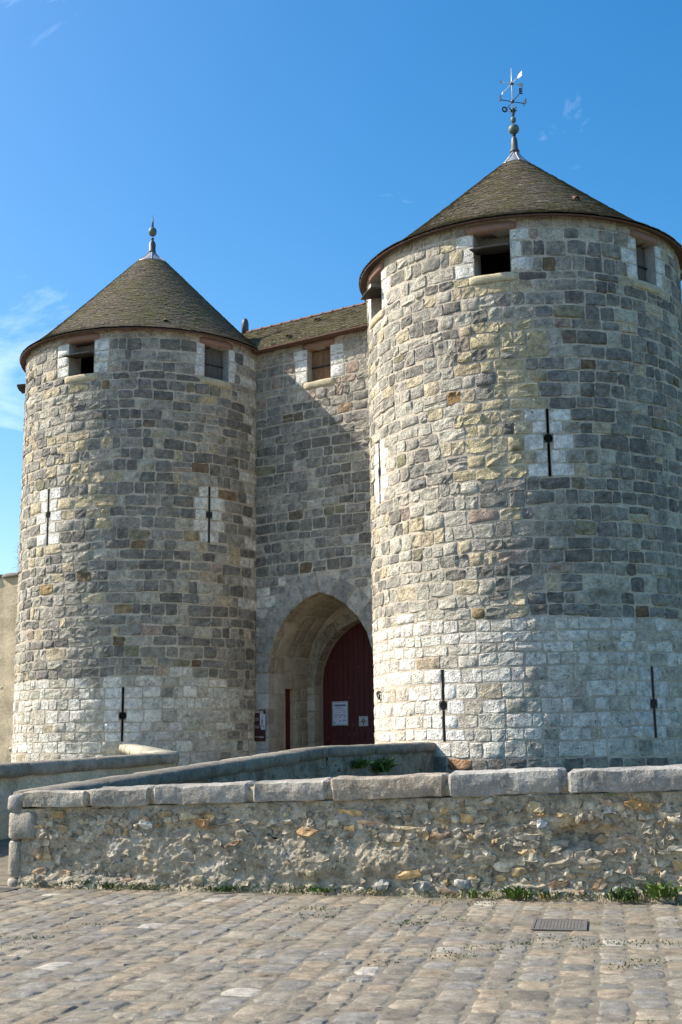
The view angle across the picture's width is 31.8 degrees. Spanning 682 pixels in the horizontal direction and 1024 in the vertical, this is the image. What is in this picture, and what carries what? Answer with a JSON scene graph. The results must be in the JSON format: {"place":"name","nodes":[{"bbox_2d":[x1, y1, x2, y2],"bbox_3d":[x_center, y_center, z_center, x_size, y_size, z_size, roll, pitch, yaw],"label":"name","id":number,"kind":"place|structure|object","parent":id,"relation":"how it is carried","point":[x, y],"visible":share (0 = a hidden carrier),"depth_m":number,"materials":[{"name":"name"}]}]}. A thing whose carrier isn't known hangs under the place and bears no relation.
{"place":"outdoors","nodes":[
{"label":"outdoors","id":0,"kind":"place"},
{"bbox_2d":[0,885,681,1023],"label":"street","id":1,"kind":"structure","parent":0,"point":[172,957],"depth_m":8.80,"materials":[{"name":"grey stone"}]},
{"bbox_2d":[0,838,13,884],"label":"bridge deck","id":2,"kind":"structure","parent":1,"relation":"on","point":[4,856],"depth_m":15.68,"materials":[{"name":"beige stone"}]},
{"bbox_2d":[0,744,178,839],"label":"bridge parapet","id":3,"kind":"structure","parent":2,"relation":"on","point":[16,776],"depth_m":19.40,"materials":[{"name":"stone"}]},
{"bbox_2d":[10,742,435,876],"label":"bridge parapet","id":4,"kind":"structure","parent":2,"relation":"on","point":[316,762],"depth_m":21.62,"materials":[{"name":"grey stone"}]},
{"bbox_2d":[350,757,374,768],"bbox_3d":[0.319,5.088,24.328,0.781,0.257,0.685,-3,-11,12],"label":"wall plant","id":5,"kind":"object","parent":4,"relation":"attached to","point":[359,763],"depth_m":24.29,"materials":[{"name":"green plant"}]},
{"bbox_2d":[369,756,402,771],"bbox_3d":[0.833,5.264,25.053,0.902,0.368,0.929,2,-11,-16],"label":"wall plant","id":6,"kind":"object","parent":4,"relation":"attached to","point":[382,766],"depth_m":25.01,"materials":[{"name":"green plant"}]},
{"bbox_2d":[0,887,19,891],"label":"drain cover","id":7,"kind":"object","parent":1,"relation":"on","point":[6,889],"visible":1,"depth_m":13.31,"materials":[{"name":"metal"}]},
{"bbox_2d":[84,882,113,889],"bbox_3d":[-2.627,4.125,13.235,0.397,0.072,0.301,-1,-11,0],"label":"weed","id":8,"kind":"object","parent":1,"relation":"on","point":[106,886],"visible":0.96,"depth_m":13.17,"materials":[{"name":"green plant"}]},
{"bbox_2d":[205,885,243,891],"bbox_3d":[-1.270,4.031,12.842,0.392,0.076,0.289,4,-12,-24],"label":"weed","id":9,"kind":"object","parent":1,"relation":"on","point":[225,889],"visible":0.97,"depth_m":12.79,"materials":[{"name":"green plant"}]},
{"bbox_2d":[307,886,329,894],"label":"weed","id":10,"kind":"object","parent":1,"relation":"on","point":[323,890],"visible":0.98,"depth_m":12.55,"materials":[{"name":"green plant"}]},
{"bbox_2d":[0,900,681,1023],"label":"joint moss","id":11,"kind":"object","parent":1,"relation":"on","point":[315,908],"visible":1,"depth_m":9.48,"materials":[{"name":"green plant"}]},
{"bbox_2d":[7,764,681,903],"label":"parapet wall","id":12,"kind":"structure","parent":1,"relation":"on","point":[480,834],"depth_m":12.58,"materials":[{"name":"grey stone"}]},
{"bbox_2d":[12,880,681,904],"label":"wall foot growth","id":13,"kind":"object","parent":1,"relation":"on","point":[133,888],"depth_m":12.61,"materials":[{"name":"green plant"}]},
{"bbox_2d":[461,888,496,897],"bbox_3d":[1.411,3.833,12.064,0.420,0.105,0.280,-1,-11,0],"label":"weed","id":14,"kind":"object","parent":1,"relation":"on","point":[485,894],"visible":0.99,"depth_m":12.04,"materials":[{"name":"green plant"}]},
{"bbox_2d":[498,885,541,898],"bbox_3d":[1.798,3.780,11.934,0.363,0.155,0.400,-7,-13,31],"label":"weed","id":15,"kind":"object","parent":1,"relation":"on","point":[512,893],"visible":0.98,"depth_m":11.93,"materials":[{"name":"green plant"}]},
{"bbox_2d":[534,890,560,898],"bbox_3d":[2.053,3.781,11.868,0.279,0.097,0.208,-1,-11,0],"label":"weed","id":16,"kind":"object","parent":1,"relation":"on","point":[548,894],"visible":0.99,"depth_m":11.83,"materials":[{"name":"green plant"}]},
{"bbox_2d":[530,918,587,930],"bbox_3d":[1.884,3.556,10.313,0.470,0.016,0.600,-3,-11,12],"label":"drain cover","id":17,"kind":"object","parent":1,"relation":"on","point":[539,924],"visible":1,"depth_m":10.27,"materials":[{"name":"metal"}]},
{"bbox_2d":[599,886,647,901],"bbox_3d":[2.722,3.712,11.665,0.552,0.144,0.331,-1,-11,0],"label":"weed","id":18,"kind":"object","parent":1,"relation":"on","point":[623,894],"visible":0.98,"depth_m":11.63,"materials":[{"name":"green plant"}]},
{"bbox_2d":[632,880,681,898],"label":"weed","id":19,"kind":"object","parent":1,"relation":"on","point":[651,889],"visible":1,"depth_m":11.57,"materials":[{"name":"green plant"}]},
{"bbox_2d":[0,0,681,573],"label":"sky","id":20,"kind":"structure","parent":0,"point":[273,149],"materials":[{"name":"blue"}]},
{"bbox_3d":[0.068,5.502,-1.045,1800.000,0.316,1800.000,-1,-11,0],"label":"moat ground","id":21,"kind":"structure","parent":0,"visible":0},
{"bbox_2d":[0,573,17,762],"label":"castle wall","id":22,"kind":"structure","parent":21,"relation":"on","point":[8,595],"depth_m":40.65,"materials":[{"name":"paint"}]},
{"bbox_2d":[11,252,258,769],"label":"gate tower","id":23,"kind":"structure","parent":21,"relation":"on","point":[136,608],"depth_m":35.73,"materials":[{"name":"stone"}]},
{"bbox_2d":[17,366,25,408],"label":"window","id":24,"kind":"structure","parent":23,"relation":"in","point":[21,387],"depth_m":39.48,"materials":[{"name":"grey wood"}]},
{"bbox_2d":[62,333,99,383],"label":"window","id":25,"kind":"structure","parent":23,"relation":"in","point":[81,347],"depth_m":36.64,"materials":[{"name":"beige stone"}]},
{"bbox_2d":[148,217,156,251],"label":"roof finial","id":26,"kind":"object","parent":23,"relation":"on","point":[152,231],"visible":1,"depth_m":40.99,"materials":[{"name":"silver metal"}]},
{"bbox_2d":[200,337,232,388],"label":"window","id":27,"kind":"structure","parent":23,"relation":"in","point":[216,367],"depth_m":37.23,"materials":[{"name":"grey wood"}]},
{"bbox_2d":[241,302,374,757],"bbox_3d":[0.844,2.581,37.483,11.500,20.100,5.053,-8,-13,33],"label":"gatehouse","id":28,"kind":"object","parent":21,"relation":"on","point":[314,643],"visible":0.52,"depth_m":36.99,"materials":[{"name":"grey stone"}]},
{"bbox_2d":[254,710,264,740],"bbox_3d":[-2.467,6.471,36.255,0.460,0.920,0.044,-8,-13,33],"label":"visitor board","id":29,"kind":"object","parent":28,"relation":"attached to","point":[259,728],"visible":1,"depth_m":36.24,"materials":[{"name":"grey"}]},
{"bbox_2d":[285,689,289,749],"bbox_3d":[-1.759,6.907,37.232,0.050,2.770,0.540,-8,-13,33],"label":"side door","id":30,"kind":"structure","parent":28,"relation":"in","point":[287,691],"depth_m":37.42,"materials":[{"name":"brown wood"}]},
{"bbox_2d":[290,689,295,748],"bbox_3d":[-1.680,6.891,37.182,0.300,2.780,0.560,-8,-13,33],"label":"side doorway","id":31,"kind":"structure","parent":28,"relation":"in","point":[292,691],"depth_m":37.48,"materials":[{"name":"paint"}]},
{"bbox_2d":[302,338,334,388],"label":"window","id":32,"kind":"structure","parent":28,"relation":"in","point":[318,355],"depth_m":37.38,"materials":[{"name":"brown wood"}]},
{"bbox_2d":[323,623,374,757],"bbox_3d":[0.744,5.801,37.470,3.133,4.870,0.043,-8,-13,33],"label":"door","id":33,"kind":"structure","parent":28,"relation":"in","point":[348,675],"depth_m":37.82,"materials":[{"name":"red wood"}]},
{"bbox_2d":[332,701,348,725],"bbox_3d":[-0.024,6.362,37.825,0.610,0.760,0.032,-8,-13,33],"label":"notice board","id":34,"kind":"object","parent":33,"relation":"attached to","point":[340,713],"visible":1,"depth_m":37.82,"materials":[{"name":"paper"}]},
{"bbox_2d":[359,716,367,725],"bbox_3d":[0.705,6.518,37.312,0.335,0.305,0.026,-8,-13,33],"label":"plaque","id":35,"kind":"object","parent":33,"relation":"attached to","point":[363,720],"visible":1,"depth_m":37.30,"materials":[{"name":"grey paper"}]},
{"bbox_2d":[359,151,681,797],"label":"gate tower","id":36,"kind":"structure","parent":21,"relation":"on","point":[524,333],"depth_m":28.18,"materials":[{"name":"stone"}]},
{"bbox_2d":[361,262,384,328],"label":"window","id":37,"kind":"structure","parent":36,"relation":"in","point":[374,293],"depth_m":31.64,"materials":[{"name":"beige stone"}]},
{"bbox_2d":[466,221,517,284],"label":"window","id":38,"kind":"structure","parent":36,"relation":"in","point":[491,250],"depth_m":29.05,"materials":[{"name":"grey wood"}]},
{"bbox_2d":[499,70,525,152],"bbox_3d":[4.857,-11.359,33.867,0.742,2.600,0.949,-4,-11,17],"label":"weather vane","id":39,"kind":"object","parent":36,"relation":"on","point":[513,129],"visible":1,"depth_m":33.73,"materials":[{"name":"metal"}]},
{"bbox_2d":[630,230,660,294],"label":"window","id":40,"kind":"structure","parent":36,"relation":"in","point":[645,253],"depth_m":29.74,"materials":[{"name":"grey wood"}]}
]}

